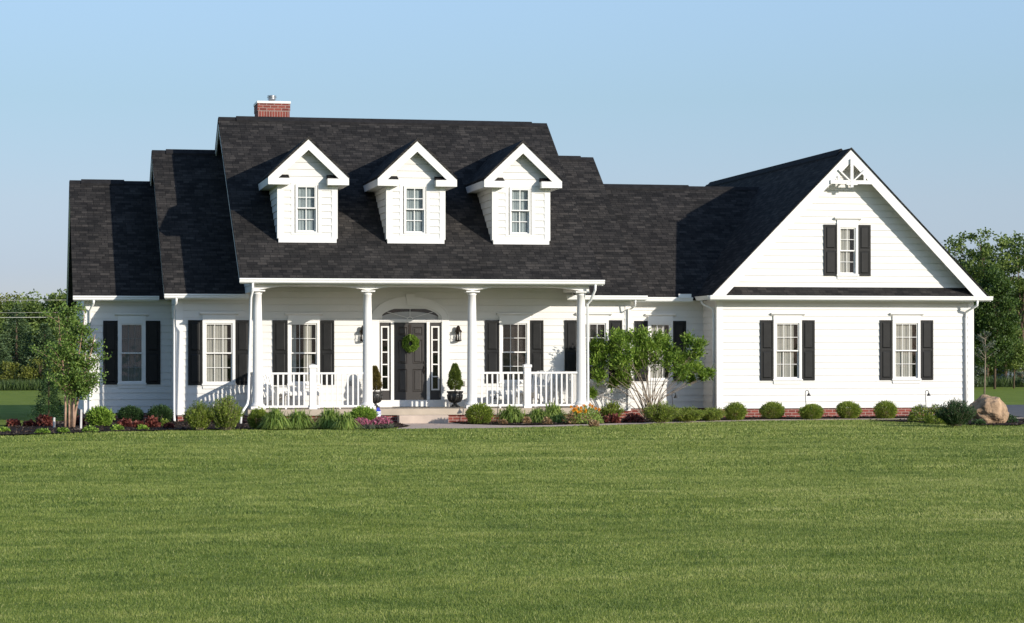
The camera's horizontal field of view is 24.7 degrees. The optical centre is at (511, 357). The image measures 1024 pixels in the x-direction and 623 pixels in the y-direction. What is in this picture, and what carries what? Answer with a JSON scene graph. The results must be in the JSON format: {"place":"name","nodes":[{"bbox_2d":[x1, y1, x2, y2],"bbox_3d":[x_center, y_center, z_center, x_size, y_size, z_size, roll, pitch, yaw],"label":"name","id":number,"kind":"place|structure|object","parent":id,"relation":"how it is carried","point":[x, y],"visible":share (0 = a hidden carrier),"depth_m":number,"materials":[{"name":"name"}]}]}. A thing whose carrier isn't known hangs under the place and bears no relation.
{"place":"outdoors","nodes":[
{"label":"outdoors","id":0,"kind":"place"},
{"bbox_2d":[0,385,1023,622],"bbox_3d":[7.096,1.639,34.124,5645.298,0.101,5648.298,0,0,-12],"label":"lawn","id":1,"kind":"structure","parent":0,"point":[17,404],"depth_m":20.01,"materials":[{"name":"plant"}]},
{"bbox_2d":[0,334,17,379],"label":"conifer tree","id":2,"kind":"object","parent":1,"relation":"on","point":[4,355],"visible":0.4,"depth_m":127.35,"materials":[{"name":"green plant"}]},
{"bbox_2d":[0,361,26,388],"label":"wild bush","id":3,"kind":"object","parent":1,"relation":"on","point":[12,366],"visible":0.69,"depth_m":124.27,"materials":[{"name":"green plant"}]},
{"bbox_2d":[0,291,27,318],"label":"leafy tree","id":4,"kind":"object","parent":1,"relation":"on","point":[15,296],"visible":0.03,"depth_m":150.64,"materials":[{"name":"green plant"}]},
{"bbox_2d":[0,321,31,358],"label":"leafy tree","id":5,"kind":"object","parent":1,"relation":"on","point":[1,324],"visible":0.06,"depth_m":136.96,"materials":[{"name":"green plant"}]},
{"bbox_2d":[0,304,42,375],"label":"conifer tree","id":6,"kind":"object","parent":1,"relation":"on","point":[24,346],"visible":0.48,"depth_m":129.34,"materials":[{"name":"plant"}]},
{"bbox_2d":[0,367,42,381],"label":"wild bush","id":7,"kind":"object","parent":1,"relation":"on","point":[25,371],"visible":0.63,"depth_m":123.67,"materials":[{"name":"green plant"}]},
{"bbox_2d":[0,297,62,330],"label":"leafy tree","id":8,"kind":"object","parent":1,"relation":"on","point":[29,305],"visible":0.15,"depth_m":146.26,"materials":[{"name":"green plant"}]},
{"bbox_2d":[3,288,66,326],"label":"leafy tree","id":9,"kind":"object","parent":1,"relation":"on","point":[28,297],"visible":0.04,"depth_m":149.13,"materials":[{"name":"green plant"}]},
{"bbox_2d":[0,322,76,354],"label":"leafy tree","id":10,"kind":"object","parent":1,"relation":"on","point":[36,324],"visible":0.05,"depth_m":137.00,"materials":[{"name":"green plant"}]},
{"bbox_2d":[20,357,62,380],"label":"wild bush","id":11,"kind":"object","parent":1,"relation":"on","point":[38,362],"visible":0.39,"depth_m":124.84,"materials":[{"name":"green plant"}]},
{"bbox_2d":[19,323,65,375],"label":"conifer tree","id":12,"kind":"object","parent":1,"relation":"on","point":[42,331],"visible":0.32,"depth_m":128.71,"materials":[{"name":"green plant"}]},
{"bbox_2d":[13,315,75,367],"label":"leafy tree","id":13,"kind":"object","parent":1,"relation":"on","point":[54,331],"visible":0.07,"depth_m":135.48,"materials":[{"name":"green plant"}]},
{"bbox_2d":[28,366,67,419],"bbox_3d":[-12.347,0.980,62.250,1.135,1.580,1.159,0,0,42],"label":"dwarf evergreen","id":14,"kind":"object","parent":1,"relation":"on","point":[56,404],"visible":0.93,"depth_m":62.15,"materials":[{"name":"green plant"}]},
{"bbox_2d":[20,288,76,346],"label":"leafy tree","id":15,"kind":"object","parent":1,"relation":"on","point":[54,299],"visible":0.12,"depth_m":146.76,"materials":[{"name":"green plant"}]},
{"bbox_2d":[36,361,62,379],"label":"wild bush","id":16,"kind":"object","parent":1,"relation":"on","point":[40,378],"visible":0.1,"depth_m":124.76,"materials":[{"name":"green plant"}]},
{"bbox_2d":[181,400,215,429],"bbox_3d":[-7.090,1.290,53.014,0.829,0.699,0.816,0,0,-12],"label":"feathery shrub","id":17,"kind":"object","parent":1,"relation":"on","point":[198,417],"visible":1,"depth_m":52.85,"materials":[{"name":"green plant"}]},
{"bbox_2d":[0,419,409,434],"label":"mulch bed","id":18,"kind":"object","parent":1,"relation":"on","point":[150,428],"visible":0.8,"depth_m":54.06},
{"bbox_2d":[6,418,21,426],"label":"heuchera plant","id":19,"kind":"object","parent":18,"relation":"on","point":[13,421],"visible":0.86,"depth_m":56.13,"materials":[{"name":"red plant"}]},
{"bbox_2d":[22,419,35,425],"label":"heuchera plant","id":20,"kind":"object","parent":18,"relation":"on","point":[30,422],"visible":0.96,"depth_m":56.08,"materials":[{"name":"red plant"}]},
{"bbox_2d":[34,428,50,433],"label":"edging plant","id":21,"kind":"object","parent":18,"relation":"on","point":[43,430],"visible":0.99,"depth_m":50.70,"materials":[{"name":"green plant"}]},
{"bbox_2d":[33,414,52,425],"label":"heuchera plant","id":22,"kind":"object","parent":18,"relation":"on","point":[44,420],"visible":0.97,"depth_m":56.09,"materials":[{"name":"red plant"}]},
{"bbox_2d":[29,301,110,426],"bbox_3d":[-10.507,0.145,55.012,1.675,2.989,1.736,0,0,40],"label":"birch tree","id":23,"kind":"object","parent":18,"relation":"on","point":[83,382],"visible":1,"depth_m":55.00,"materials":[{"name":"green plant"}]},
{"bbox_2d":[75,415,85,424],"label":"heuchera plant","id":24,"kind":"object","parent":18,"relation":"on","point":[78,420],"visible":0.59,"depth_m":56.68,"materials":[{"name":"red plant"}]},
{"bbox_2d":[81,425,98,432],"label":"edging plant","id":25,"kind":"object","parent":18,"relation":"on","point":[87,428],"visible":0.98,"depth_m":51.77,"materials":[{"name":"green plant"}]},
{"bbox_2d":[83,405,115,425],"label":"mound shrub","id":26,"kind":"object","parent":18,"relation":"on","point":[105,415],"visible":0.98,"depth_m":56.02,"materials":[{"name":"green plant"}]},
{"bbox_2d":[110,423,123,431],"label":"edging plant","id":27,"kind":"object","parent":18,"relation":"on","point":[117,427],"visible":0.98,"depth_m":52.59,"materials":[{"name":"green plant"}]},
{"bbox_2d":[117,418,131,426],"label":"heuchera plant","id":28,"kind":"object","parent":18,"relation":"on","point":[125,422],"visible":0.66,"depth_m":55.34,"materials":[{"name":"red plant"}]},
{"bbox_2d":[115,405,143,421],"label":"round shrub","id":29,"kind":"object","parent":18,"relation":"on","point":[128,412],"visible":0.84,"depth_m":59.51,"materials":[{"name":"green plant"}]},
{"bbox_2d":[130,419,144,427],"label":"heuchera plant","id":30,"kind":"object","parent":18,"relation":"on","point":[135,423],"visible":0.62,"depth_m":54.66,"materials":[{"name":"red plant"}]},
{"bbox_2d":[144,415,161,426],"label":"heuchera plant","id":31,"kind":"object","parent":18,"relation":"on","point":[151,421],"visible":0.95,"depth_m":54.99,"materials":[{"name":"red plant"}]},
{"bbox_2d":[146,404,173,421],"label":"round shrub","id":32,"kind":"object","parent":18,"relation":"on","point":[165,411],"visible":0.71,"depth_m":59.46,"materials":[{"name":"green plant"}]},
{"bbox_2d":[246,406,267,429],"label":"round shrub","id":33,"kind":"object","parent":18,"relation":"on","point":[255,415],"visible":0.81,"depth_m":53.91,"materials":[{"name":"green plant"}]},
{"bbox_2d":[254,406,296,429],"bbox_3d":[-5.349,1.363,53.447,1.082,0.520,1.165,0,0,-12],"label":"daylily clump","id":34,"kind":"object","parent":18,"relation":"on","point":[275,419],"visible":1,"depth_m":53.30,"materials":[{"name":"plant"}]},
{"bbox_2d":[286,408,321,428],"bbox_3d":[-4.912,1.385,53.775,1.279,0.476,1.206,0,0,-33],"label":"daylily clump","id":35,"kind":"object","parent":18,"relation":"on","point":[300,419],"visible":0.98,"depth_m":53.58,"materials":[{"name":"plant"}]},
{"bbox_2d":[308,406,339,428],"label":"daylily clump","id":36,"kind":"object","parent":18,"relation":"on","point":[326,419],"visible":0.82,"depth_m":53.55,"materials":[{"name":"plant"}]},
{"bbox_2d":[328,410,363,429],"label":"daylily clump","id":37,"kind":"object","parent":18,"relation":"on","point":[346,420],"visible":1,"depth_m":52.91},
{"bbox_2d":[349,405,378,420],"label":"round shrub","id":38,"kind":"object","parent":18,"relation":"on","point":[363,411],"visible":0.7,"depth_m":57.03,"materials":[{"name":"green plant"}]},
{"bbox_2d":[354,417,374,428],"bbox_3d":[-3.459,1.499,53.643,0.670,0.270,0.542,0,0,-12],"label":"flower mat","id":39,"kind":"object","parent":18,"relation":"on","point":[363,421],"visible":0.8,"depth_m":53.53,"materials":[{"name":"pink plant"}]},
{"bbox_2d":[371,416,394,427],"bbox_3d":[-3.018,1.480,53.927,0.627,0.306,0.547,0,0,-12],"label":"flower mat","id":40,"kind":"object","parent":18,"relation":"on","point":[380,420],"visible":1,"depth_m":53.80,"materials":[{"name":"pink plant"}]},
{"bbox_2d":[0,415,1023,433],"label":"mulch chips","id":41,"kind":"object","parent":18,"relation":"on","point":[83,425],"visible":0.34,"depth_m":55.89,"materials":[{"name":"brown wood"}]},
{"bbox_2d":[206,394,244,429],"bbox_3d":[-6.485,1.224,52.978,0.912,0.834,0.938,0,0,-12],"label":"feathery shrub","id":42,"kind":"object","parent":1,"relation":"on","point":[225,416],"visible":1,"depth_m":52.88,"materials":[{"name":"green plant"}]},
{"bbox_2d":[0,375,1023,389],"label":"tall weeds","id":43,"kind":"object","parent":1,"relation":"on","point":[10,384],"visible":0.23,"depth_m":122.58,"materials":[{"name":"plant"}]},
{"bbox_2d":[66,95,992,422],"bbox_3d":[-0.145,-2.810,67.259,24.680,9.320,15.572,0,0,-12],"label":"farmhouse","id":44,"kind":"object","parent":1,"relation":"on","point":[330,259],"visible":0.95,"depth_m":62.28,"materials":[{"name":"white"}]},
{"bbox_2d":[115,313,148,387],"bbox_3d":[-10.059,-0.186,61.898,0.874,1.975,0.200,0,0,-12],"label":"window","id":45,"kind":"structure","parent":44,"relation":"in","point":[131,326],"depth_m":61.93,"materials":[{"name":"white glass"}]},
{"bbox_2d":[200,312,237,388],"bbox_3d":[-7.584,-0.183,60.399,0.986,1.960,0.650,0,0,-12],"label":"window","id":46,"kind":"structure","parent":44,"relation":"in","point":[218,327],"depth_m":60.21,"materials":[{"name":"white glass"}]},
{"bbox_2d":[263,375,295,408],"bbox_3d":[-6.092,0.830,59.585,0.881,0.967,0.800,0,0,35],"label":"adirondack chair","id":47,"kind":"object","parent":44,"relation":"on","point":[270,391],"visible":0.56,"depth_m":59.62,"materials":[{"name":"wood"}]},
{"bbox_2d":[284,391,319,404],"bbox_3d":[-5.391,1.076,59.849,0.900,0.431,0.485,0,0,-15],"label":"slatted bench","id":48,"kind":"object","parent":44,"relation":"on","point":[301,393],"visible":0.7,"depth_m":59.61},
{"bbox_2d":[285,313,322,388],"bbox_3d":[-5.443,-0.184,60.847,0.985,1.965,0.650,0,0,-12],"label":"window","id":49,"kind":"structure","parent":44,"relation":"in","point":[303,333],"depth_m":60.67,"materials":[{"name":"white glass"}]},
{"bbox_2d":[373,391,382,407],"bbox_3d":[-3.542,1.079,60.382,0.440,0.420,0.440,0,0,-12],"label":"urn planter","id":50,"kind":"object","parent":44,"relation":"on","point":[377,396],"visible":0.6,"depth_m":60.24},
{"bbox_2d":[372,365,382,390],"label":"topiary shrub","id":51,"kind":"object","parent":50,"relation":"on","point":[377,382],"visible":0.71,"depth_m":60.29,"materials":[{"name":"green plant"}]},
{"bbox_2d":[394,323,425,399],"bbox_3d":[-2.666,0.091,61.215,0.868,2.022,0.118,0,0,-12],"label":"front door","id":52,"kind":"structure","parent":44,"relation":"in","point":[409,368],"depth_m":61.22,"materials":[{"name":"wood"}]},
{"bbox_2d":[402,324,419,352],"bbox_3d":[-2.645,-0.497,61.136,0.498,0.758,0.181,0,0,-12],"label":"wreath","id":53,"kind":"object","parent":44,"relation":"hanging from","point":[413,339],"visible":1,"depth_m":61.11,"materials":[{"name":"green plant"}]},
{"bbox_2d":[447,391,462,406],"bbox_3d":[-1.482,1.076,60.813,0.440,0.420,0.440,0,0,-12],"label":"urn planter","id":54,"kind":"object","parent":44,"relation":"on","point":[454,397],"visible":1,"depth_m":60.68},
{"bbox_2d":[446,363,463,390],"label":"topiary shrub","id":55,"kind":"object","parent":54,"relation":"on","point":[455,380],"visible":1,"depth_m":60.71,"materials":[{"name":"green plant"}]},
{"bbox_2d":[488,390,522,406],"bbox_3d":[-0.205,1.068,60.935,0.900,0.431,0.485,0,0,-8],"label":"slatted bench","id":56,"kind":"object","parent":44,"relation":"on","point":[499,392],"visible":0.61,"depth_m":60.70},
{"bbox_2d":[496,313,532,386],"bbox_3d":[0.016,-0.210,61.990,0.970,1.950,0.650,0,0,-12],"label":"window","id":57,"kind":"structure","parent":44,"relation":"in","point":[514,336],"depth_m":61.80,"materials":[{"name":"white glass"}]},
{"bbox_2d":[511,371,549,406],"bbox_3d":[0.551,0.820,60.925,0.800,0.967,0.881,0,0,31],"label":"adirondack chair","id":58,"kind":"object","parent":44,"relation":"on","point":[533,389],"visible":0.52,"depth_m":60.99,"materials":[{"name":"wood"}]},
{"bbox_2d":[576,313,611,385],"bbox_3d":[2.118,-0.221,62.430,0.973,1.945,0.650,0,0,-12],"label":"window","id":59,"kind":"structure","parent":44,"relation":"in","point":[595,326],"depth_m":62.24,"materials":[{"name":"white glass"}]},
{"bbox_2d":[645,314,675,384],"bbox_3d":[4.001,-0.234,64.153,0.855,1.935,0.650,0,0,-12],"label":"window","id":60,"kind":"structure","parent":44,"relation":"in","point":[664,322],"depth_m":63.95,"materials":[{"name":"white glass"}]},
{"bbox_2d":[771,313,804,383],"bbox_3d":[7.404,-0.252,63.537,0.949,1.920,0.650,0,0,-12],"label":"window","id":61,"kind":"structure","parent":44,"relation":"in","point":[787,326],"depth_m":63.35,"materials":[{"name":"white glass"}]},
{"bbox_2d":[834,217,861,278],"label":"window","id":62,"kind":"structure","parent":44,"relation":"in","point":[847,228],"depth_m":63.64,"materials":[{"name":"white glass"}]},
{"bbox_2d":[890,313,923,382],"bbox_3d":[10.736,-0.260,64.235,0.955,1.925,0.650,0,0,-12],"label":"window","id":63,"kind":"structure","parent":44,"relation":"in","point":[906,332],"depth_m":64.06,"materials":[{"name":"white glass"}]},
{"bbox_2d":[397,417,1023,428],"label":"walkway","id":64,"kind":"structure","parent":1,"relation":"on","point":[434,425],"depth_m":57.23,"materials":[{"name":"concrete"}]},
{"bbox_2d":[397,415,447,422],"bbox_3d":[-2.245,1.542,58.753,1.240,0.200,0.400,0,0,-12],"label":"concrete step","id":65,"kind":"object","parent":64,"relation":"on","point":[422,418],"visible":0.86,"depth_m":58.56,"materials":[{"name":"concrete"}]},
{"bbox_2d":[459,416,1022,423],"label":"mulch bed","id":66,"kind":"object","parent":1,"relation":"on","point":[678,420],"visible":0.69,"depth_m":60.90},
{"bbox_2d":[464,402,494,424],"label":"round shrub","id":67,"kind":"object","parent":66,"relation":"on","point":[473,415],"visible":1,"depth_m":57.58,"materials":[{"name":"green plant"}]},
{"bbox_2d":[491,404,532,422],"bbox_3d":[-0.053,1.372,58.485,1.504,0.486,1.463,0,0,-12],"label":"daylily clump","id":68,"kind":"object","parent":66,"relation":"on","point":[510,414],"visible":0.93,"depth_m":58.26,"materials":[{"name":"plant"}]},
{"bbox_2d":[518,407,545,422],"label":"daylily clump","id":69,"kind":"object","parent":66,"relation":"on","point":[534,414],"visible":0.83,"depth_m":58.20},
{"bbox_2d":[541,416,552,424],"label":"heuchera plant","id":70,"kind":"object","parent":66,"relation":"on","point":[548,421],"visible":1,"depth_m":57.08,"materials":[{"name":"brown plant"}]},
{"bbox_2d":[534,402,567,422],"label":"daylily clump","id":71,"kind":"object","parent":66,"relation":"on","point":[553,412],"visible":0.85,"depth_m":58.15,"materials":[{"name":"plant"}]},
{"bbox_2d":[566,412,577,424],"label":"heuchera plant","id":72,"kind":"object","parent":66,"relation":"on","point":[569,417],"visible":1,"depth_m":57.44,"materials":[{"name":"brown plant"}]},
{"bbox_2d":[565,403,603,423],"bbox_3d":[1.787,1.368,57.675,0.986,0.516,0.851,0,0,-12],"label":"orange flower clump","id":73,"kind":"object","parent":66,"relation":"on","point":[577,411],"visible":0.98,"depth_m":57.50,"materials":[{"name":"green plant"}]},
{"bbox_2d":[588,419,599,426],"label":"heuchera plant","id":74,"kind":"object","parent":66,"relation":"on","point":[593,422],"visible":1,"depth_m":55.36,"materials":[{"name":"brown plant"}]},
{"bbox_2d":[600,400,624,417],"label":"bedding plant","id":75,"kind":"object","parent":66,"relation":"on","point":[611,408],"visible":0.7,"depth_m":61.13,"materials":[{"name":"green plant"}]},
{"bbox_2d":[604,413,620,422],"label":"heuchera plant","id":76,"kind":"object","parent":66,"relation":"on","point":[613,418],"visible":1,"depth_m":58.42,"materials":[{"name":"red plant"}]},
{"bbox_2d":[622,412,644,422],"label":"heuchera plant","id":77,"kind":"object","parent":66,"relation":"on","point":[631,417],"visible":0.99,"depth_m":58.82,"materials":[{"name":"red plant"}]},
{"bbox_2d":[586,324,716,418],"bbox_3d":[3.635,0.375,61.330,3.581,2.554,1.842,0,0,-12],"label":"open shrub","id":78,"kind":"object","parent":66,"relation":"on","point":[690,367],"visible":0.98,"depth_m":61.19,"materials":[{"name":"green plant"}]},
{"bbox_2d":[641,401,681,422],"bbox_3d":[3.726,1.347,58.296,1.050,0.581,1.033,0,0,-12],"label":"spreading evergreen","id":79,"kind":"object","parent":66,"relation":"on","point":[660,412],"visible":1,"depth_m":58.12,"materials":[{"name":"green plant"}]},
{"bbox_2d":[675,405,705,421],"bbox_3d":[4.458,1.418,59.354,1.010,0.470,0.963,0,0,-12],"label":"spreading evergreen","id":80,"kind":"object","parent":66,"relation":"on","point":[689,414],"visible":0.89,"depth_m":59.15,"materials":[{"name":"green plant"}]},
{"bbox_2d":[700,407,727,420],"bbox_3d":[5.152,1.445,60.367,0.826,0.402,0.877,0,0,18],"label":"spreading evergreen","id":81,"kind":"object","parent":66,"relation":"on","point":[714,414],"visible":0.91,"depth_m":60.21,"materials":[{"name":"green plant"}]},
{"bbox_2d":[723,401,747,419],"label":"boxwood","id":82,"kind":"object","parent":66,"relation":"on","point":[734,408],"visible":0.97,"depth_m":60.87,"materials":[{"name":"green plant"}]},
{"bbox_2d":[759,401,785,418],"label":"boxwood","id":83,"kind":"object","parent":66,"relation":"on","point":[778,412],"visible":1,"depth_m":62.01,"materials":[{"name":"green plant"}]},
{"bbox_2d":[798,403,824,418],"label":"boxwood","id":84,"kind":"object","parent":66,"relation":"on","point":[806,411],"visible":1,"depth_m":61.55,"materials":[{"name":"green plant"}]},
{"bbox_2d":[835,400,862,418],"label":"boxwood","id":85,"kind":"object","parent":66,"relation":"on","point":[844,408],"visible":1,"depth_m":62.30,"materials":[{"name":"green plant"}]},
{"bbox_2d":[872,400,899,418],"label":"boxwood","id":86,"kind":"object","parent":66,"relation":"on","point":[882,407],"visible":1,"depth_m":62.24,"materials":[{"name":"green plant"}]},
{"bbox_2d":[874,419,1023,424],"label":"mulch bed","id":87,"kind":"object","parent":1,"relation":"on","point":[1005,423],"visible":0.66,"depth_m":57.65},
{"bbox_2d":[907,403,932,421],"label":"catmint plant","id":88,"kind":"object","parent":87,"relation":"on","point":[915,410],"visible":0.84,"depth_m":58.76,"materials":[{"name":"green plant"}]},
{"bbox_2d":[924,404,944,423],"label":"catmint plant","id":89,"kind":"object","parent":87,"relation":"on","point":[928,419],"visible":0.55,"depth_m":56.98,"materials":[{"name":"green plant"}]},
{"bbox_2d":[933,398,976,425],"bbox_3d":[10.492,1.264,55.198,1.050,0.695,1.046,0,0,-12],"label":"feathery shrub","id":90,"kind":"object","parent":87,"relation":"on","point":[954,413],"visible":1,"depth_m":55.03,"materials":[{"name":"green plant"}]},
{"bbox_2d":[971,418,985,424],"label":"edging plant","id":91,"kind":"object","parent":87,"relation":"on","point":[978,421],"visible":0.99,"depth_m":56.20,"materials":[{"name":"green plant"}]},
{"bbox_2d":[969,394,1008,422],"bbox_3d":[11.683,1.306,57.118,1.069,0.832,0.753,0,0,-23],"label":"boulder","id":92,"kind":"object","parent":87,"relation":"on","point":[989,409],"visible":0.81,"depth_m":56.88,"materials":[{"name":"beige stone"}]},
{"bbox_2d":[1006,413,1017,421],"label":"edging plant","id":93,"kind":"object","parent":87,"relation":"on","point":[1012,418],"visible":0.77,"depth_m":57.87,"materials":[{"name":"green plant"}]},
{"bbox_2d":[943,246,989,281],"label":"airy tree","id":94,"kind":"object","parent":1,"relation":"on","point":[948,250],"visible":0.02,"depth_m":142.12,"materials":[{"name":"green plant"}]},
{"bbox_2d":[944,231,1010,320],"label":"airy tree","id":95,"kind":"object","parent":1,"relation":"on","point":[959,244],"visible":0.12,"depth_m":144.65,"materials":[{"name":"green plant"}]},
{"bbox_2d":[974,342,987,379],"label":"leafy tree","id":96,"kind":"object","parent":1,"relation":"on","point":[976,350],"visible":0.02,"depth_m":123.61,"materials":[{"name":"green plant"}]},
{"bbox_2d":[974,366,988,386],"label":"wild bush","id":97,"kind":"object","parent":1,"relation":"on","point":[979,372],"visible":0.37,"depth_m":126.67,"materials":[{"name":"green plant"}]},
{"bbox_2d":[974,331,999,393],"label":"sapling","id":98,"kind":"object","parent":1,"relation":"on","point":[989,344],"visible":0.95,"depth_m":100.65,"materials":[{"name":"green plant"}]},
{"bbox_2d":[958,227,1023,376],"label":"airy tree","id":99,"kind":"object","parent":1,"relation":"on","point":[968,266],"visible":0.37,"depth_m":140.71,"materials":[{"name":"green plant"}]},
{"bbox_2d":[974,314,1017,377],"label":"leafy tree","id":100,"kind":"object","parent":1,"relation":"on","point":[991,372],"visible":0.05,"depth_m":151.64,"materials":[{"name":"green plant"}]},
{"bbox_2d":[974,265,1022,388],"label":"pear tree","id":101,"kind":"object","parent":1,"relation":"on","point":[988,316],"visible":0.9,"depth_m":119.37,"materials":[{"name":"green plant"}]},
{"bbox_2d":[973,236,1023,377],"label":"airy tree","id":102,"kind":"object","parent":1,"relation":"on","point":[1011,241],"visible":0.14,"depth_m":144.26,"materials":[{"name":"green plant"}]},
{"bbox_2d":[976,230,1023,377],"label":"airy tree","id":103,"kind":"object","parent":1,"relation":"on","point":[1011,267],"visible":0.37,"depth_m":141.36,"materials":[{"name":"green plant"}]},
{"bbox_2d":[990,337,1023,387],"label":"leafy tree","id":104,"kind":"object","parent":1,"relation":"on","point":[1015,362],"visible":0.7,"depth_m":121.91,"materials":[{"name":"green plant"}]},
{"bbox_2d":[1000,367,1023,386],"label":"wild bush","id":105,"kind":"object","parent":1,"relation":"on","point":[1020,374],"visible":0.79,"depth_m":128.05,"materials":[{"name":"green plant"}]},
{"bbox_2d":[1005,233,1023,338],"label":"airy tree","id":106,"kind":"object","parent":1,"relation":"on","point":[1018,256],"visible":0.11,"depth_m":144.59,"materials":[{"name":"green plant"}]},
{"bbox_2d":[0,0,1023,304],"label":"sky","id":107,"kind":"structure","parent":0,"point":[929,94],"materials":[{"name":"blue"}]},
{"bbox_2d":[1006,405,1023,416],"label":"driveway","id":108,"kind":"structure","parent":0,"point":[1016,410],"depth_m":71.83,"materials":[{"name":"concrete"}]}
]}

